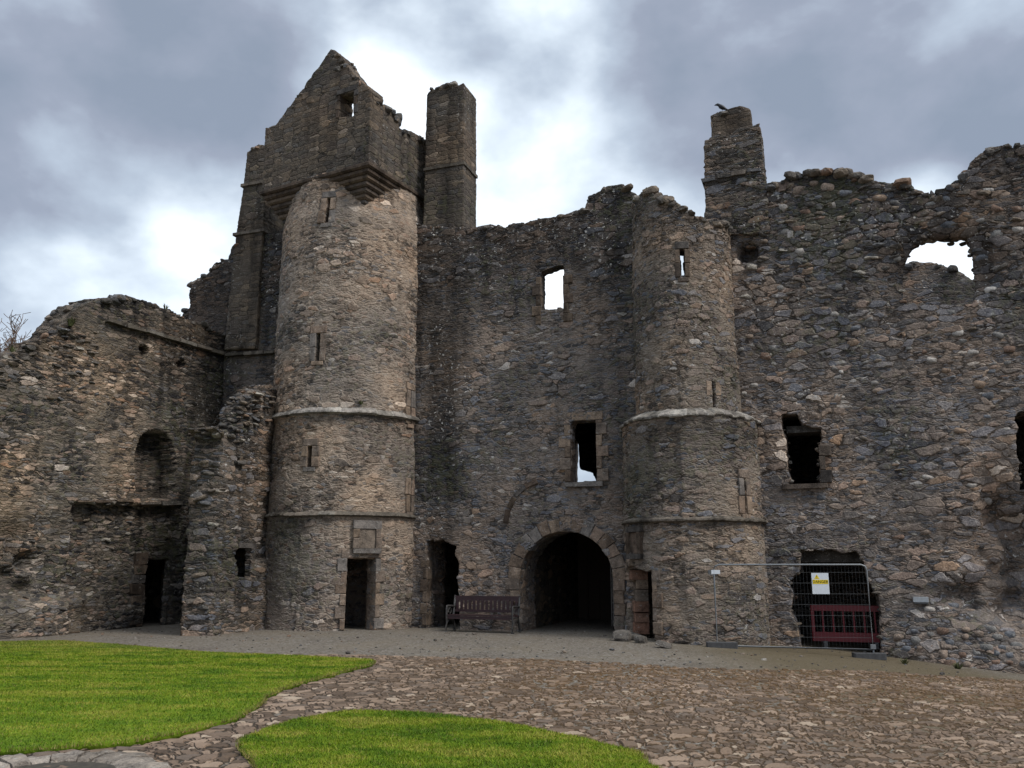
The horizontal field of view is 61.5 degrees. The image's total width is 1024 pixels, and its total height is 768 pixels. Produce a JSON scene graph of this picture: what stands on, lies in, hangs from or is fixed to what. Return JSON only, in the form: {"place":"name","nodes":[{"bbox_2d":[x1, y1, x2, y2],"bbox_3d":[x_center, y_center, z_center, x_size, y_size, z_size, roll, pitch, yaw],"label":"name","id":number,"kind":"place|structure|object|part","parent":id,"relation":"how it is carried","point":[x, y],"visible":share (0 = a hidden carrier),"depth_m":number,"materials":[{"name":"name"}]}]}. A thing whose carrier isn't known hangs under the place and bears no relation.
{"place":"outdoors","nodes":[
{"label":"outdoors","id":0,"kind":"place"},
{"bbox_2d":[0,640,663,767],"bbox_3d":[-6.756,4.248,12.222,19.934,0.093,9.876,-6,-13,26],"label":"grass","id":1,"kind":"structure","parent":0,"point":[61,650],"depth_m":9.50,"materials":[{"name":"green plant"}]},
{"bbox_2d":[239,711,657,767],"bbox_3d":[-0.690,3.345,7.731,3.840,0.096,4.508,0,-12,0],"label":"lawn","id":2,"kind":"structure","parent":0,"point":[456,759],"depth_m":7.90,"materials":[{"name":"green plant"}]},
{"bbox_2d":[0,654,1023,767],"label":"paving","id":3,"kind":"structure","parent":0,"point":[409,689],"depth_m":10.46,"materials":[{"name":"stone"}]},
{"bbox_2d":[0,618,1023,767],"bbox_3d":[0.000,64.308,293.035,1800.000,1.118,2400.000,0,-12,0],"label":"ground","id":4,"kind":"structure","parent":0,"point":[580,645],"depth_m":18.44,"materials":[{"name":"gravel"}]},
{"bbox_2d":[0,310,30,351],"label":"bare tree","id":5,"kind":"object","parent":4,"relation":"on","point":[8,341],"visible":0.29,"depth_m":46.33,"materials":[{"name":"grey plant"}]},
{"bbox_2d":[0,749,171,767],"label":"well","id":6,"kind":"object","parent":4,"relation":"on","point":[106,758],"visible":1,"depth_m":7.38,"materials":[{"name":"stone"}]},
{"bbox_2d":[0,294,226,638],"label":"courtyard wall","id":7,"kind":"structure","parent":4,"relation":"on","point":[107,402],"depth_m":23.81,"materials":[{"name":"stone"}]},
{"bbox_2d":[65,317,77,326],"bbox_3d":[-11.948,-1.696,23.278,0.452,0.272,0.418,0,-12,0],"label":"weed tuft","id":8,"kind":"object","parent":7,"relation":"on","point":[72,321],"visible":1,"depth_m":23.22,"materials":[{"name":"green plant"}]},
{"bbox_2d":[180,384,276,635],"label":"broken wall","id":9,"kind":"structure","parent":4,"relation":"on","point":[226,568],"depth_m":22.45,"materials":[{"name":"stone"}]},
{"bbox_2d":[259,49,425,630],"bbox_3d":[-5.273,-0.966,26.119,4.896,18.507,5.516,-7,-14,28],"label":"stair turret","id":10,"kind":"object","parent":4,"relation":"on","point":[342,192],"visible":0.89,"depth_m":24.70,"materials":[{"name":"stone"}]},
{"bbox_2d":[444,595,520,633],"bbox_3d":[-0.772,6.113,22.874,1.945,0.940,0.672,-4,-13,19],"label":"park bench","id":11,"kind":"object","parent":4,"relation":"on","point":[495,599],"visible":1,"depth_m":23.01,"materials":[{"name":"brown wood"}]},
{"bbox_2d":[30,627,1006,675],"bbox_3d":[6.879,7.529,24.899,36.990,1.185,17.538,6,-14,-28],"label":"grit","id":12,"kind":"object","parent":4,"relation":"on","point":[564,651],"visible":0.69,"depth_m":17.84,"materials":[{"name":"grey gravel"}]},
{"bbox_2d":[158,81,1023,673],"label":"castle range","id":13,"kind":"structure","parent":4,"relation":"on","point":[880,387],"depth_m":22.91,"materials":[{"name":"grey stone"}]},
{"bbox_3d":[3.464,6.408,28.339,2.785,3.208,0.086,-4,-13,20],"label":"gate door","id":14,"kind":"part","parent":13,"relation":"part of","materials":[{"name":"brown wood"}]},
{"bbox_2d":[610,565,613,625],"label":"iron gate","id":15,"kind":"structure","parent":13,"relation":"attached to","point":[612,611],"depth_m":24.31,"materials":[{"name":"black metal"}]},
{"bbox_2d":[714,103,727,109],"bbox_3d":[5.923,-7.810,24.280,0.393,0.282,0.137,0,-12,0],"label":"bird","id":16,"kind":"object","parent":13,"relation":"on","point":[721,107],"visible":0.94,"depth_m":24.25},
{"bbox_2d":[913,597,928,603],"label":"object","id":17,"kind":"object","parent":13,"relation":"attached to","point":[920,600],"depth_m":19.85,"materials":[{"name":"metal"}]},
{"bbox_2d":[612,629,631,641],"bbox_3d":[2.578,5.973,20.238,0.455,0.381,0.428,0,-12,0],"label":"boulder","id":18,"kind":"object","parent":4,"relation":"on","point":[621,635],"visible":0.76,"depth_m":20.11,"materials":[{"name":"grey stone"}]},
{"bbox_2d":[631,632,639,640],"bbox_3d":[2.892,6.077,20.631,0.299,0.227,0.408,6,-14,-28],"label":"boulder","id":19,"kind":"object","parent":4,"relation":"on","point":[633,634],"visible":0.33,"depth_m":20.50,"materials":[{"name":"grey stone"}]},
{"bbox_2d":[634,635,647,643],"bbox_3d":[2.986,5.905,19.810,0.393,0.250,0.304,11,-16,-43],"label":"boulder","id":20,"kind":"object","parent":4,"relation":"on","point":[641,639],"visible":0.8,"depth_m":19.67,"materials":[{"name":"grey stone"}]},
{"bbox_2d":[655,640,671,648],"bbox_3d":[3.301,5.654,18.656,0.360,0.183,0.335,-5,-13,23],"label":"boulder","id":21,"kind":"object","parent":4,"relation":"on","point":[663,644],"visible":0.98,"depth_m":18.57,"materials":[{"name":"grey stone"}]},
{"bbox_2d":[619,186,770,645],"bbox_3d":[4.406,1.025,21.837,3.669,12.837,2.296,-4,-13,19],"label":"stair turret","id":22,"kind":"object","parent":4,"relation":"on","point":[692,511],"visible":0.92,"depth_m":21.18,"materials":[{"name":"stone"}]},
{"bbox_2d":[706,564,886,659],"bbox_3d":[6.285,5.086,19.300,3.838,2.061,0.240,-2,-12,7],"label":"fence","id":23,"kind":"object","parent":4,"relation":"on","point":[864,655],"visible":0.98,"depth_m":19.24,"materials":[{"name":"metal"}]},
{"bbox_2d":[708,570,719,573],"bbox_3d":[4.620,4.300,19.671,0.267,0.089,0.030,-2,-12,7],"label":"fence label","id":24,"kind":"object","parent":23,"relation":"attached to","point":[713,571],"visible":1,"depth_m":19.66,"materials":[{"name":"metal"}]},
{"bbox_2d":[811,573,829,593],"bbox_3d":[6.931,4.483,19.324,0.369,0.461,0.012,-2,-12,7],"label":"warning sign","id":25,"kind":"object","parent":23,"relation":"attached to","point":[820,583],"visible":1,"depth_m":19.32,"materials":[{"name":"white plastic"}]},
{"bbox_2d":[810,605,879,649],"bbox_3d":[8.209,5.897,20.909,1.750,1.000,0.500,-4,-13,20],"label":"pedestrian barrier","id":26,"kind":"object","parent":4,"relation":"on","point":[824,636],"visible":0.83,"depth_m":20.92,"materials":[{"name":"red plastic"}]},
{"bbox_2d":[953,663,962,668],"bbox_3d":[9.428,5.955,18.191,0.218,0.138,0.311,12,-17,-43],"label":"weed tuft","id":27,"kind":"object","parent":4,"relation":"on","point":[956,666],"visible":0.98,"depth_m":18.18,"materials":[{"name":"green plant"}]},
{"bbox_2d":[0,0,1023,481],"label":"sky","id":28,"kind":"structure","parent":0,"point":[128,128],"materials":[{"name":"grey"}]}
]}

